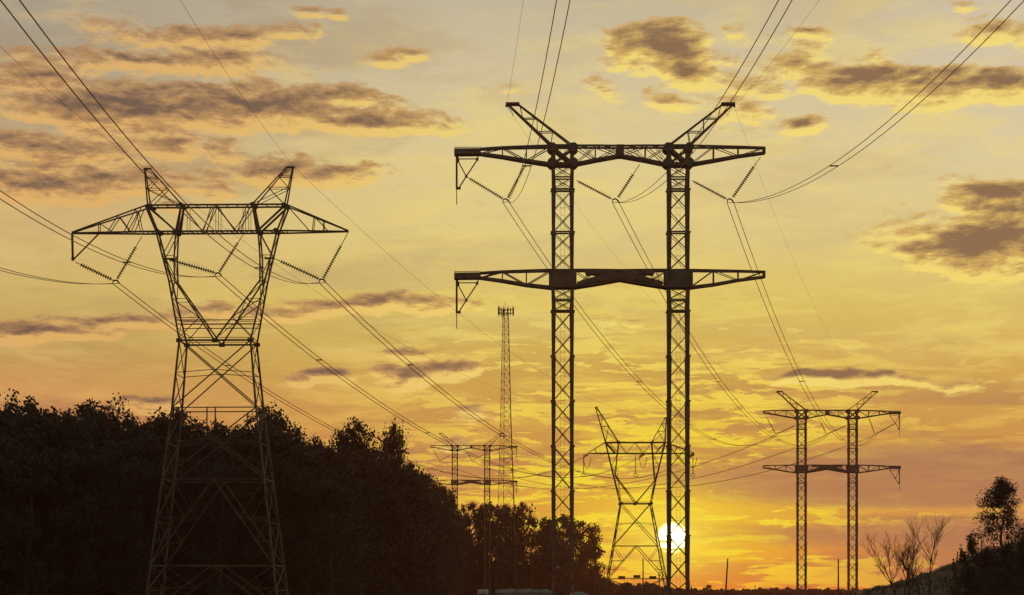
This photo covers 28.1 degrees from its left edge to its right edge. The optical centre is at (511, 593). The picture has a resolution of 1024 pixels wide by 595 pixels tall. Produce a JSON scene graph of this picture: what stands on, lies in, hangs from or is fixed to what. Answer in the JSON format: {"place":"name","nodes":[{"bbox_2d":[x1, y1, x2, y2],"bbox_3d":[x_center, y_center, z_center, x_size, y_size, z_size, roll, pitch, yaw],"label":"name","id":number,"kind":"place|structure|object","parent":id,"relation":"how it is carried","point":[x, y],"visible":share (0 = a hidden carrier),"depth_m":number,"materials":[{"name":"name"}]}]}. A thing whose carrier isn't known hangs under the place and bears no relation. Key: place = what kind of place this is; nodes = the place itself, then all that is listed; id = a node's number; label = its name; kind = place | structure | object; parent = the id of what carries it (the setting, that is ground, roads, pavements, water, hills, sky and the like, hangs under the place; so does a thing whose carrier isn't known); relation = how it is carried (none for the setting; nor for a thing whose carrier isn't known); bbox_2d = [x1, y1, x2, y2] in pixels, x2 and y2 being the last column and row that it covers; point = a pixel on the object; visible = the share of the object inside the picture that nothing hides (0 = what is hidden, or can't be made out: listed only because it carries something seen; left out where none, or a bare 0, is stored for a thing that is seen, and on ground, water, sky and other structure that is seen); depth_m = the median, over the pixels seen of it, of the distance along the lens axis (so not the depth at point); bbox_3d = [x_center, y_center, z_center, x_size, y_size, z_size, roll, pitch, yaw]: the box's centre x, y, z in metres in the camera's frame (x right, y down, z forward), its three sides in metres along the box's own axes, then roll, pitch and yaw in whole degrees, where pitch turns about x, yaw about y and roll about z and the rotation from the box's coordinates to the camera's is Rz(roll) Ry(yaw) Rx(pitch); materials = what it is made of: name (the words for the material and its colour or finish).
{"place":"outdoors","nodes":[
{"label":"outdoors","id":0,"kind":"place"},
{"bbox_2d":[0,0,1023,589],"label":"sky","id":1,"kind":"structure","parent":0,"point":[908,252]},
{"bbox_2d":[496,589,551,594],"bbox_3d":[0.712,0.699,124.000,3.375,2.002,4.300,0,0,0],"label":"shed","id":2,"kind":"structure","parent":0,"point":[519,592],"depth_m":121.87,"materials":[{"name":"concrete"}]},
{"bbox_2d":[809,539,1023,594],"bbox_3d":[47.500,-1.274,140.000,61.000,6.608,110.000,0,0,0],"label":"hill","id":3,"kind":"structure","parent":0,"point":[901,591],"depth_m":126.19,"materials":[{"name":"black plant"}]},
{"bbox_2d":[856,532,902,594],"bbox_3d":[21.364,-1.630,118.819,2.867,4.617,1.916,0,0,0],"label":"bare tree","id":4,"kind":"object","parent":3,"relation":"on","point":[884,568],"visible":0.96,"depth_m":118.57,"materials":[{"name":"brown plant"}]},
{"bbox_2d":[883,511,928,594],"bbox_3d":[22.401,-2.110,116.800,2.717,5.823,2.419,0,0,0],"label":"bare tree","id":5,"kind":"object","parent":3,"relation":"on","point":[912,556],"visible":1,"depth_m":116.97,"materials":[{"name":"brown plant"}]},
{"bbox_2d":[892,537,925,594],"bbox_3d":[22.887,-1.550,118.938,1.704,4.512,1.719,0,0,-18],"label":"bare tree","id":6,"kind":"object","parent":3,"relation":"on","point":[906,584],"visible":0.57,"depth_m":119.02,"materials":[{"name":"brown plant"}]},
{"bbox_2d":[897,543,920,594],"bbox_3d":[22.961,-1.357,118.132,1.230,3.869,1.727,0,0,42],"label":"bare tree","id":7,"kind":"object","parent":3,"relation":"on","point":[915,560],"visible":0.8,"depth_m":118.01,"materials":[{"name":"brown plant"}]},
{"bbox_2d":[906,511,953,593],"bbox_3d":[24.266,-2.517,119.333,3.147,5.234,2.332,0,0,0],"label":"bare tree","id":8,"kind":"object","parent":3,"relation":"on","point":[934,547],"visible":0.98,"depth_m":119.49,"materials":[{"name":"brown plant"}]},
{"bbox_2d":[950,544,969,594],"bbox_3d":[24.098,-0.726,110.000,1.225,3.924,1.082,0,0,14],"label":"leafy shrub","id":9,"kind":"object","parent":3,"relation":"on","point":[962,557],"visible":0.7,"depth_m":109.92,"materials":[{"name":"green plant"}]},
{"bbox_2d":[951,565,984,594],"bbox_3d":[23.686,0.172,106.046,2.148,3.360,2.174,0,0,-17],"label":"leafy shrub","id":10,"kind":"object","parent":3,"relation":"on","point":[969,572],"visible":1,"depth_m":105.79,"materials":[{"name":"green plant"}]},
{"bbox_2d":[960,533,982,593],"bbox_3d":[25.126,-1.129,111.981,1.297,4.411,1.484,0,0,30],"label":"leafy shrub","id":11,"kind":"object","parent":3,"relation":"on","point":[971,543],"visible":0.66,"depth_m":111.88,"materials":[{"name":"green plant"}]},
{"bbox_2d":[972,547,999,594],"bbox_3d":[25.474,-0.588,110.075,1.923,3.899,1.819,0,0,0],"label":"leafy shrub","id":12,"kind":"object","parent":3,"relation":"on","point":[987,560],"visible":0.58,"depth_m":109.89,"materials":[{"name":"green plant"}]},
{"bbox_2d":[965,476,1023,584],"bbox_3d":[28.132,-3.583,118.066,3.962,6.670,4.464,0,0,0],"label":"leafy tree","id":13,"kind":"object","parent":3,"relation":"on","point":[1000,496],"visible":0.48,"depth_m":117.68,"materials":[{"name":"green plant"}]},
{"bbox_2d":[990,544,1023,594],"bbox_3d":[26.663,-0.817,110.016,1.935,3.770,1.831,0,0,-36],"label":"leafy shrub","id":14,"kind":"object","parent":3,"relation":"on","point":[1007,552],"visible":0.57,"depth_m":109.80,"materials":[{"name":"green plant"}]},
{"bbox_2d":[1012,535,1023,591],"bbox_3d":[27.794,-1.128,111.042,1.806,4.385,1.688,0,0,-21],"label":"leafy shrub","id":15,"kind":"object","parent":3,"relation":"on","point":[1020,562],"visible":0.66,"depth_m":110.91,"materials":[{"name":"green plant"}]},
{"label":"ground","id":16,"kind":"structure","parent":0,"visible":0},
{"bbox_2d":[0,388,36,571],"bbox_3d":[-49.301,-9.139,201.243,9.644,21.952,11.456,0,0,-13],"label":"leafy tree","id":17,"kind":"object","parent":16,"relation":"on","point":[10,407],"visible":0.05,"depth_m":199.74,"materials":[{"name":"green plant"}]},
{"bbox_2d":[0,419,50,593],"bbox_3d":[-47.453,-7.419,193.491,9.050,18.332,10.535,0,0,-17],"label":"leafy tree","id":18,"kind":"object","parent":16,"relation":"on","point":[30,438],"visible":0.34,"depth_m":192.10,"materials":[{"name":"green plant"}]},
{"bbox_2d":[0,395,60,593],"bbox_3d":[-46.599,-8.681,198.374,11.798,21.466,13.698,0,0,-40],"label":"leafy tree","id":19,"kind":"object","parent":16,"relation":"on","point":[35,416],"visible":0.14,"depth_m":196.65,"materials":[{"name":"green plant"}]},
{"bbox_2d":[0,406,96,590],"bbox_3d":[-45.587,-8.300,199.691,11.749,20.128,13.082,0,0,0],"label":"leafy tree","id":20,"kind":"object","parent":16,"relation":"on","point":[46,425],"visible":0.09,"depth_m":197.41,"materials":[{"name":"green plant"}]},
{"bbox_2d":[28,407,99,594],"bbox_3d":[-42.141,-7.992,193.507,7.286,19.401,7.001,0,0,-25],"label":"leafy tree","id":21,"kind":"object","parent":16,"relation":"on","point":[70,433],"visible":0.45,"depth_m":192.81,"materials":[{"name":"green plant"}]},
{"bbox_2d":[36,441,137,594],"bbox_3d":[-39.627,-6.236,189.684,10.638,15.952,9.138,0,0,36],"label":"leafy tree","id":22,"kind":"object","parent":16,"relation":"on","point":[91,459],"visible":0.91,"depth_m":188.43,"materials":[{"name":"green plant"}]},
{"bbox_2d":[59,398,122,426],"bbox_3d":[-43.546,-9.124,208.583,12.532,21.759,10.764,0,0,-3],"label":"leafy tree","id":23,"kind":"object","parent":16,"relation":"on","point":[81,407],"visible":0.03,"depth_m":209.00,"materials":[{"name":"green plant"}]},
{"bbox_2d":[65,404,143,591],"bbox_3d":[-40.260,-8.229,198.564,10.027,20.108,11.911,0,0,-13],"label":"leafy tree","id":24,"kind":"object","parent":16,"relation":"on","point":[104,433],"visible":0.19,"depth_m":197.42,"materials":[{"name":"green plant"}]},
{"bbox_2d":[72,391,143,580],"bbox_3d":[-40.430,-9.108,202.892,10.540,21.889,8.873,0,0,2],"label":"leafy tree","id":25,"kind":"object","parent":16,"relation":"on","point":[86,418],"visible":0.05,"depth_m":202.56,"materials":[{"name":"green plant"}]},
{"bbox_2d":[98,411,138,441],"bbox_3d":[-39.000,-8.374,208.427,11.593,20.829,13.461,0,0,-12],"label":"leafy tree","id":26,"kind":"object","parent":16,"relation":"on","point":[126,421],"visible":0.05,"depth_m":208.30,"materials":[{"name":"green plant"}]},
{"bbox_2d":[70,437,185,594],"bbox_3d":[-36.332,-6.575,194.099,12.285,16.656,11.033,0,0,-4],"label":"leafy tree","id":27,"kind":"object","parent":16,"relation":"on","point":[112,447],"visible":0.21,"depth_m":191.95,"materials":[{"name":"green plant"}]},
{"bbox_2d":[101,416,184,588],"bbox_3d":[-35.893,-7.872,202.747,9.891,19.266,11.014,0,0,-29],"label":"leafy tree","id":28,"kind":"object","parent":16,"relation":"on","point":[134,432],"visible":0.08,"depth_m":202.26,"materials":[{"name":"green plant"}]},
{"bbox_2d":[97,429,199,594],"bbox_3d":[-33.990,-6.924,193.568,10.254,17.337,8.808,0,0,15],"label":"leafy tree","id":29,"kind":"object","parent":16,"relation":"on","point":[153,439],"visible":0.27,"depth_m":192.11,"materials":[{"name":"green plant"}]},
{"bbox_2d":[125,452,204,594],"bbox_3d":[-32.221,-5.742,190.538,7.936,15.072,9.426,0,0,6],"label":"leafy tree","id":30,"kind":"object","parent":16,"relation":"on","point":[154,484],"visible":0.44,"depth_m":188.95,"materials":[{"name":"green plant"}]},
{"bbox_2d":[140,406,215,594],"bbox_3d":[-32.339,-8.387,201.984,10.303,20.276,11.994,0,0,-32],"label":"leafy tree","id":31,"kind":"object","parent":16,"relation":"on","point":[160,427],"visible":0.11,"depth_m":200.82,"materials":[{"name":"green plant"}]},
{"bbox_2d":[111,424,249,594],"bbox_3d":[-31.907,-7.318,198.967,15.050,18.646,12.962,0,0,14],"label":"leafy tree","id":32,"kind":"object","parent":16,"relation":"on","point":[188,446],"visible":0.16,"depth_m":197.06,"materials":[{"name":"green plant"}]},
{"bbox_2d":[141,453,238,594],"bbox_3d":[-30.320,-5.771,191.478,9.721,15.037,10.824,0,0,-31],"label":"leafy tree","id":33,"kind":"object","parent":16,"relation":"on","point":[192,461],"visible":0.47,"depth_m":189.71,"materials":[{"name":"green plant"}]},
{"bbox_2d":[172,434,245,594],"bbox_3d":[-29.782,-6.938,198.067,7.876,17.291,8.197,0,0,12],"label":"leafy tree","id":34,"kind":"object","parent":16,"relation":"on","point":[206,449],"visible":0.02,"depth_m":197.58,"materials":[{"name":"green plant"}]},
{"bbox_2d":[184,412,234,438],"bbox_3d":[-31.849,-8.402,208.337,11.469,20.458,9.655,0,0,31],"label":"leafy tree","id":35,"kind":"object","parent":16,"relation":"on","point":[207,426],"depth_m":208.43,"materials":[{"name":"green plant"}]},
{"bbox_2d":[71,166,348,594],"bbox_3d":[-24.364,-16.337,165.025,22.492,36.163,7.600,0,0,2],"label":"delta pylon","id":36,"kind":"object","parent":16,"relation":"on","point":[178,231],"visible":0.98,"depth_m":164.73,"materials":[{"name":"metal"}]},
{"bbox_2d":[0,268,119,283],"bbox_3d":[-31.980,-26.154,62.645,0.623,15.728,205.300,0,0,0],"label":"conductor bundle","id":37,"kind":"object","parent":36,"relation":"hanging from","point":[51,279],"visible":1,"depth_m":140.90,"materials":[{"name":"metal"}]},
{"bbox_2d":[0,190,219,276],"bbox_3d":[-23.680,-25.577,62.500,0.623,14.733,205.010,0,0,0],"label":"conductor bundle","id":38,"kind":"object","parent":36,"relation":"hanging from","point":[91,244],"visible":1,"depth_m":113.66,"materials":[{"name":"metal"}]},
{"bbox_2d":[0,0,325,283],"bbox_3d":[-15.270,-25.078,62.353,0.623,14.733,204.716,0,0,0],"label":"conductor bundle","id":39,"kind":"object","parent":36,"relation":"hanging from","point":[132,143],"visible":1,"depth_m":79.52,"materials":[{"name":"metal"}]},
{"bbox_2d":[113,284,582,478],"bbox_3d":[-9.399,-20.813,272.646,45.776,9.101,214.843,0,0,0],"label":"conductor bundle","id":40,"kind":"object","parent":36,"relation":"hanging from","point":[302,410],"visible":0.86,"depth_m":209.60,"materials":[{"name":"metal"}]},
{"bbox_2d":[216,276,638,477],"bbox_3d":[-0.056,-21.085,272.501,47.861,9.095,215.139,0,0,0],"label":"conductor bundle","id":41,"kind":"object","parent":36,"relation":"hanging from","point":[320,359],"visible":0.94,"depth_m":209.09,"materials":[{"name":"metal"}]},
{"bbox_2d":[305,177,661,417],"bbox_3d":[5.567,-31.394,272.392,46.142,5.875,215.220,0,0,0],"label":"ground wire","id":42,"kind":"object","parent":36,"relation":"attached to","point":[440,298],"visible":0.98,"depth_m":206.22,"materials":[{"name":"metal"}]},
{"bbox_2d":[320,283,682,478],"bbox_3d":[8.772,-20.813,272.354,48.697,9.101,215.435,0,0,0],"label":"conductor bundle","id":43,"kind":"object","parent":36,"relation":"hanging from","point":[459,402],"visible":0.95,"depth_m":204.18,"materials":[{"name":"metal"}]},
{"bbox_2d":[179,460,263,594],"bbox_3d":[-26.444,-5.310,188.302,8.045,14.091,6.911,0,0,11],"label":"leafy tree","id":44,"kind":"object","parent":16,"relation":"on","point":[221,472],"visible":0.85,"depth_m":187.52,"materials":[{"name":"green plant"}]},
{"bbox_2d":[184,421,262,583],"bbox_3d":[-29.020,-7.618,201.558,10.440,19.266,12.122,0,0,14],"label":"leafy tree","id":45,"kind":"object","parent":16,"relation":"on","point":[216,431],"visible":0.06,"depth_m":201.40,"materials":[{"name":"green plant"}]},
{"bbox_2d":[192,432,274,594],"bbox_3d":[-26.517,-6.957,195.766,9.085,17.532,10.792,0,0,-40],"label":"leafy tree","id":46,"kind":"object","parent":16,"relation":"on","point":[210,457],"visible":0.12,"depth_m":194.78,"materials":[{"name":"green plant"}]},
{"bbox_2d":[201,455,306,594],"bbox_3d":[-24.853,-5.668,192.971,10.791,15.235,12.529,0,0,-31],"label":"leafy tree","id":47,"kind":"object","parent":16,"relation":"on","point":[239,591],"visible":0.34,"depth_m":190.71,"materials":[{"name":"green plant"}]},
{"bbox_2d":[206,420,320,594],"bbox_3d":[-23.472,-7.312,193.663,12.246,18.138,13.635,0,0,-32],"label":"leafy tree","id":48,"kind":"object","parent":16,"relation":"on","point":[244,449],"visible":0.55,"depth_m":192.07,"materials":[{"name":"green plant"}]},
{"bbox_2d":[243,402,288,559],"bbox_3d":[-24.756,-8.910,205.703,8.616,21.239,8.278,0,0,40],"label":"leafy tree","id":49,"kind":"object","parent":16,"relation":"on","point":[247,420],"visible":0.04,"depth_m":205.41,"materials":[{"name":"green plant"}]},
{"bbox_2d":[246,450,308,594],"bbox_3d":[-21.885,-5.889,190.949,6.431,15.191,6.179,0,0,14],"label":"leafy tree","id":50,"kind":"object","parent":16,"relation":"on","point":[279,467],"visible":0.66,"depth_m":190.04,"materials":[{"name":"green plant"}]},
{"bbox_2d":[246,411,317,591],"bbox_3d":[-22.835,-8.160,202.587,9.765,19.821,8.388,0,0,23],"label":"leafy tree","id":51,"kind":"object","parent":16,"relation":"on","point":[281,420],"visible":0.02,"depth_m":201.63,"materials":[{"name":"green plant"}]},
{"bbox_2d":[240,443,335,594],"bbox_3d":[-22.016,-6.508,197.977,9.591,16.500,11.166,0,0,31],"label":"leafy tree","id":52,"kind":"object","parent":16,"relation":"on","point":[297,459],"visible":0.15,"depth_m":196.21,"materials":[{"name":"green plant"}]},
{"bbox_2d":[287,422,336,542],"bbox_3d":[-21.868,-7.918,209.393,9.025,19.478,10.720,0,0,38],"label":"leafy tree","id":53,"kind":"object","parent":16,"relation":"on","point":[304,442],"visible":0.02,"depth_m":208.84,"materials":[{"name":"green plant"}]},
{"bbox_2d":[304,437,358,576],"bbox_3d":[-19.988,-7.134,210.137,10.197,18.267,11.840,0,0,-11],"label":"leafy tree","id":54,"kind":"object","parent":16,"relation":"on","point":[318,446],"visible":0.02,"depth_m":209.92,"materials":[{"name":"green plant"}]},
{"bbox_2d":[294,443,379,594],"bbox_3d":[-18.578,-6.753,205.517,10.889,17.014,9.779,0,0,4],"label":"leafy tree","id":55,"kind":"object","parent":16,"relation":"on","point":[331,456],"visible":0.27,"depth_m":204.53,"materials":[{"name":"green plant"}]},
{"bbox_2d":[332,443,376,570],"bbox_3d":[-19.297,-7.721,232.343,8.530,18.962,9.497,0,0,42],"label":"leafy tree","id":56,"kind":"object","parent":16,"relation":"on","point":[346,449],"visible":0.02,"depth_m":231.43,"materials":[{"name":"green plant"}]},
{"bbox_2d":[328,416,395,540],"bbox_3d":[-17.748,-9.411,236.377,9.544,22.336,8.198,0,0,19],"label":"leafy tree","id":57,"kind":"object","parent":16,"relation":"on","point":[352,432],"visible":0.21,"depth_m":235.25,"materials":[{"name":"green plant"}]},
{"bbox_2d":[346,454,406,586],"bbox_3d":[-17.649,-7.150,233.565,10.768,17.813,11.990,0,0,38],"label":"leafy tree","id":58,"kind":"object","parent":16,"relation":"on","point":[384,481],"visible":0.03,"depth_m":233.72,"materials":[{"name":"green plant"}]},
{"bbox_2d":[347,448,426,594],"bbox_3d":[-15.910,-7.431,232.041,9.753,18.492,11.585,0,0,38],"label":"leafy tree","id":59,"kind":"object","parent":16,"relation":"on","point":[379,464],"visible":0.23,"depth_m":231.58,"materials":[{"name":"green plant"}]},
{"bbox_2d":[377,417,421,552],"bbox_3d":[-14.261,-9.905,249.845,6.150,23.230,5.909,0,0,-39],"label":"leafy tree","id":60,"kind":"object","parent":16,"relation":"on","point":[392,443],"visible":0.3,"depth_m":249.28,"materials":[{"name":"green plant"}]},
{"bbox_2d":[387,456,435,592],"bbox_3d":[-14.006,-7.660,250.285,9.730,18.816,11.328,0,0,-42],"label":"leafy tree","id":61,"kind":"object","parent":16,"relation":"on","point":[429,549],"visible":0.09,"depth_m":249.37,"materials":[{"name":"green plant"}]},
{"bbox_2d":[386,456,450,594],"bbox_3d":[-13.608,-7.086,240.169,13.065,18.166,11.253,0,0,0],"label":"leafy tree","id":62,"kind":"object","parent":16,"relation":"on","point":[409,478],"visible":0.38,"depth_m":239.47,"materials":[{"name":"green plant"}]},
{"bbox_2d":[407,473,443,594],"bbox_3d":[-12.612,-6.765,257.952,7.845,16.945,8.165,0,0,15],"label":"leafy tree","id":63,"kind":"object","parent":16,"relation":"on","point":[429,581],"visible":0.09,"depth_m":257.79,"materials":[{"name":"green plant"}]},
{"bbox_2d":[413,469,454,594],"bbox_3d":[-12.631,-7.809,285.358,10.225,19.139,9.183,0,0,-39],"label":"leafy tree","id":64,"kind":"object","parent":16,"relation":"on","point":[424,477],"visible":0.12,"depth_m":284.85,"materials":[{"name":"green plant"}]},
{"bbox_2d":[425,474,463,594],"bbox_3d":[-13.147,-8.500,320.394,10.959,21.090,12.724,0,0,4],"label":"leafy tree","id":65,"kind":"object","parent":16,"relation":"on","point":[441,493],"visible":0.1,"depth_m":319.70,"materials":[{"name":"green plant"}]},
{"bbox_2d":[426,500,462,594],"bbox_3d":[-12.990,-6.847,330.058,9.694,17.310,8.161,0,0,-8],"label":"leafy tree","id":66,"kind":"object","parent":16,"relation":"on","point":[450,567],"visible":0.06,"depth_m":328.83,"materials":[{"name":"green plant"}]},
{"bbox_2d":[438,486,467,582],"bbox_3d":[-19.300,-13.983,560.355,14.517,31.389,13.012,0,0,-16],"label":"leafy tree","id":67,"kind":"object","parent":16,"relation":"on","point":[451,496],"visible":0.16,"depth_m":559.16,"materials":[{"name":"green plant"}]},
{"bbox_2d":[442,502,472,591],"bbox_3d":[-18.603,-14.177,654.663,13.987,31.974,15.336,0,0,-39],"label":"leafy tree","id":68,"kind":"object","parent":16,"relation":"on","point":[465,531],"visible":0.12,"depth_m":653.64,"materials":[{"name":"green plant"}]},
{"bbox_2d":[453,537,476,594],"bbox_3d":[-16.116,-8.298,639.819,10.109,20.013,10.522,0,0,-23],"label":"leafy tree","id":69,"kind":"object","parent":16,"relation":"on","point":[467,554],"visible":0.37,"depth_m":639.04,"materials":[{"name":"green plant"}]},
{"bbox_2d":[430,433,516,594],"bbox_3d":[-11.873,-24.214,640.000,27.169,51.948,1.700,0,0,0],"label":"portal pylon","id":70,"kind":"object","parent":16,"relation":"on","point":[457,482],"visible":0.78,"depth_m":639.38,"materials":[{"name":"metal"}]},
{"bbox_2d":[459,501,498,594],"bbox_3d":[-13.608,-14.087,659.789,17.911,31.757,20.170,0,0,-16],"label":"leafy tree","id":71,"kind":"object","parent":16,"relation":"on","point":[474,522],"visible":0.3,"depth_m":657.68,"materials":[{"name":"green plant"}]},
{"bbox_2d":[463,541,494,594],"bbox_3d":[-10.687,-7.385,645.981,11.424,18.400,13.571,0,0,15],"label":"leafy tree","id":72,"kind":"object","parent":16,"relation":"on","point":[477,549],"visible":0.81,"depth_m":645.24,"materials":[{"name":"green plant"}]},
{"bbox_2d":[471,501,516,591],"bbox_3d":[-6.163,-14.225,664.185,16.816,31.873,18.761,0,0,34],"label":"leafy tree","id":73,"kind":"object","parent":16,"relation":"on","point":[493,522],"visible":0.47,"depth_m":662.63,"materials":[{"name":"green plant"}]},
{"bbox_2d":[476,539,513,594],"bbox_3d":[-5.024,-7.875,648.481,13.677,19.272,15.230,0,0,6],"label":"leafy tree","id":74,"kind":"object","parent":16,"relation":"on","point":[499,560],"visible":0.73,"depth_m":646.76,"materials":[{"name":"green plant"}]},
{"bbox_2d":[495,305,517,594],"bbox_3d":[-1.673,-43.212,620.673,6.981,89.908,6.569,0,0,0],"label":"antenna mast","id":75,"kind":"object","parent":16,"relation":"on","point":[503,313],"visible":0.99,"depth_m":619.24,"materials":[{"name":"metal"}]},
{"bbox_2d":[486,504,528,567],"bbox_3d":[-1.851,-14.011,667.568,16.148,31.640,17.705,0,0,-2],"label":"leafy tree","id":76,"kind":"object","parent":16,"relation":"on","point":[522,540],"visible":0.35,"depth_m":665.54,"materials":[{"name":"green plant"}]},
{"bbox_2d":[501,548,528,589],"bbox_3d":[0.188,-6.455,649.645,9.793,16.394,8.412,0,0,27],"label":"leafy tree","id":77,"kind":"object","parent":16,"relation":"on","point":[520,566],"visible":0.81,"depth_m":648.94,"materials":[{"name":"green plant"}]},
{"bbox_2d":[504,501,550,566],"bbox_3d":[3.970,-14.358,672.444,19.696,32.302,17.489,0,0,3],"label":"leafy tree","id":78,"kind":"object","parent":16,"relation":"on","point":[520,510],"visible":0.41,"depth_m":669.10,"materials":[{"name":"green plant"}]},
{"bbox_2d":[517,552,549,590],"bbox_3d":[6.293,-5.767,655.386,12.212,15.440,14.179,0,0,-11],"label":"leafy tree","id":79,"kind":"object","parent":16,"relation":"on","point":[535,560],"visible":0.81,"depth_m":654.39,"materials":[{"name":"green plant"}]},
{"bbox_2d":[456,558,617,594],"bbox_3d":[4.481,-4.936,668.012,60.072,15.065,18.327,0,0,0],"label":"undergrowth","id":80,"kind":"object","parent":16,"relation":"on","point":[591,584],"visible":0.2,"depth_m":660.58,"materials":[{"name":"green plant"}]},
{"bbox_2d":[527,517,569,565],"bbox_3d":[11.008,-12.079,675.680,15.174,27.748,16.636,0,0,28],"label":"leafy tree","id":81,"kind":"object","parent":16,"relation":"on","point":[548,523],"visible":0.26,"depth_m":674.65,"materials":[{"name":"green plant"}]},
{"bbox_2d":[536,544,563,592],"bbox_3d":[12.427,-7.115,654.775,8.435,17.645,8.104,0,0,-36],"label":"leafy tree","id":82,"kind":"object","parent":16,"relation":"on","point":[546,552],"visible":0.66,"depth_m":653.87,"materials":[{"name":"green plant"}]},
{"bbox_2d":[536,514,589,569],"bbox_3d":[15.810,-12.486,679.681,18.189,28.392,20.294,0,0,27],"label":"leafy tree","id":83,"kind":"object","parent":16,"relation":"on","point":[567,526],"visible":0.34,"depth_m":678.42,"materials":[{"name":"green plant"}]},
{"bbox_2d":[555,550,582,594],"bbox_3d":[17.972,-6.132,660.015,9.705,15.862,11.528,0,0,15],"label":"leafy tree","id":84,"kind":"object","parent":16,"relation":"on","point":[567,558],"visible":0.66,"depth_m":658.44,"materials":[{"name":"green plant"}]},
{"bbox_2d":[559,520,605,579],"bbox_3d":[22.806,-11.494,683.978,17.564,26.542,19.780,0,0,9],"label":"leafy tree","id":85,"kind":"object","parent":16,"relation":"on","point":[590,536],"visible":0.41,"depth_m":681.30,"materials":[{"name":"green plant"}]},
{"bbox_2d":[574,560,592,591],"bbox_3d":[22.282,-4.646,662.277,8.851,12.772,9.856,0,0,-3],"label":"leafy tree","id":86,"kind":"object","parent":16,"relation":"on","point":[582,564],"visible":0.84,"depth_m":660.28,"materials":[{"name":"green plant"}]},
{"bbox_2d":[577,540,607,577],"bbox_3d":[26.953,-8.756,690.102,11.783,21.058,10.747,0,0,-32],"label":"leafy tree","id":87,"kind":"object","parent":16,"relation":"on","point":[593,560],"visible":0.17,"depth_m":689.28,"materials":[{"name":"green plant"}]},
{"bbox_2d":[600,578,614,594],"bbox_3d":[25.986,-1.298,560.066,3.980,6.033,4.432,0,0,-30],"label":"round bush","id":88,"kind":"object","parent":16,"relation":"on","point":[603,588],"visible":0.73,"depth_m":559.74,"materials":[{"name":"green plant"}]},
{"bbox_2d":[454,102,765,594],"bbox_3d":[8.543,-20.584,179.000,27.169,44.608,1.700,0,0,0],"label":"portal pylon","id":89,"kind":"object","parent":16,"relation":"on","point":[564,279],"visible":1,"depth_m":178.46,"materials":[{"name":"metal"}]},
{"bbox_2d":[503,0,569,202],"bbox_3d":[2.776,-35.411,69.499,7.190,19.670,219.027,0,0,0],"label":"conductor bundle","id":90,"kind":"object","parent":89,"relation":"hanging from","point":[538,98],"visible":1,"depth_m":105.99,"materials":[{"name":"metal"}]},
{"bbox_2d":[503,203,773,445],"bbox_3d":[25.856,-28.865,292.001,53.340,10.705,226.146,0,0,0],"label":"conductor bundle","id":91,"kind":"object","parent":89,"relation":"hanging from","point":[610,345],"visible":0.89,"depth_m":228.77,"materials":[{"name":"metal"}]},
{"bbox_2d":[612,0,791,202],"bbox_3d":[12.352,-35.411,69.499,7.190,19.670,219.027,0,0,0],"label":"conductor bundle","id":92,"kind":"object","parent":89,"relation":"hanging from","point":[673,165],"visible":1,"depth_m":108.43,"materials":[{"name":"metal"}]},
{"bbox_2d":[612,203,827,445],"bbox_3d":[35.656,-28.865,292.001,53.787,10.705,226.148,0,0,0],"label":"conductor bundle","id":93,"kind":"object","parent":89,"relation":"hanging from","point":[778,439],"visible":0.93,"depth_m":233.23,"materials":[{"name":"metal"}]},
{"bbox_2d":[727,203,875,445],"bbox_3d":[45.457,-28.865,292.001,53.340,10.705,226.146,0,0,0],"label":"conductor bundle","id":94,"kind":"object","parent":89,"relation":"hanging from","point":[782,333],"visible":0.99,"depth_m":219.89,"materials":[{"name":"metal"}]},
{"bbox_2d":[727,0,1023,202],"bbox_3d":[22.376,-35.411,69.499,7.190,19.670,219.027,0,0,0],"label":"conductor bundle","id":95,"kind":"object","parent":89,"relation":"hanging from","point":[835,166],"visible":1,"depth_m":109.99,"materials":[{"name":"metal"}]},
{"bbox_2d":[581,407,696,594],"bbox_3d":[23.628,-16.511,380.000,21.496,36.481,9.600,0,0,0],"label":"delta pylon","id":96,"kind":"object","parent":16,"relation":"on","point":[613,450],"visible":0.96,"depth_m":379.00,"materials":[{"name":"metal"}]},
{"bbox_2d":[611,581,870,594],"bbox_3d":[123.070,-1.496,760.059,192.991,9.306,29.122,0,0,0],"label":"woodland","id":97,"kind":"object","parent":16,"relation":"on","point":[769,591],"visible":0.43,"depth_m":747.54,"materials":[{"name":"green plant"}]},
{"bbox_2d":[763,391,900,594],"bbox_3d":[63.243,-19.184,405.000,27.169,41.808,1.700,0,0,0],"label":"portal pylon","id":98,"kind":"object","parent":16,"relation":"on","point":[853,468],"visible":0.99,"depth_m":404.47,"materials":[{"name":"metal"}]},
{"bbox_2d":[441,435,776,488],"bbox_3d":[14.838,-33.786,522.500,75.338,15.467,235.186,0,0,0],"label":"conductor bundle","id":99,"kind":"object","parent":98,"relation":"hanging from","point":[617,484],"visible":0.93,"depth_m":483.20,"materials":[{"name":"metal"}]},
{"bbox_2d":[474,435,824,488],"bbox_3d":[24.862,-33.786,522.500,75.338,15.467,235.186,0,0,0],"label":"conductor bundle","id":100,"kind":"object","parent":98,"relation":"hanging from","point":[671,482],"visible":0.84,"depth_m":468.20,"materials":[{"name":"metal"}]},
{"bbox_2d":[504,435,875,488],"bbox_3d":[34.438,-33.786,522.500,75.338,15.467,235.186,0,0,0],"label":"conductor bundle","id":101,"kind":"object","parent":98,"relation":"hanging from","point":[718,481],"visible":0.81,"depth_m":472.41,"materials":[{"name":"metal"}]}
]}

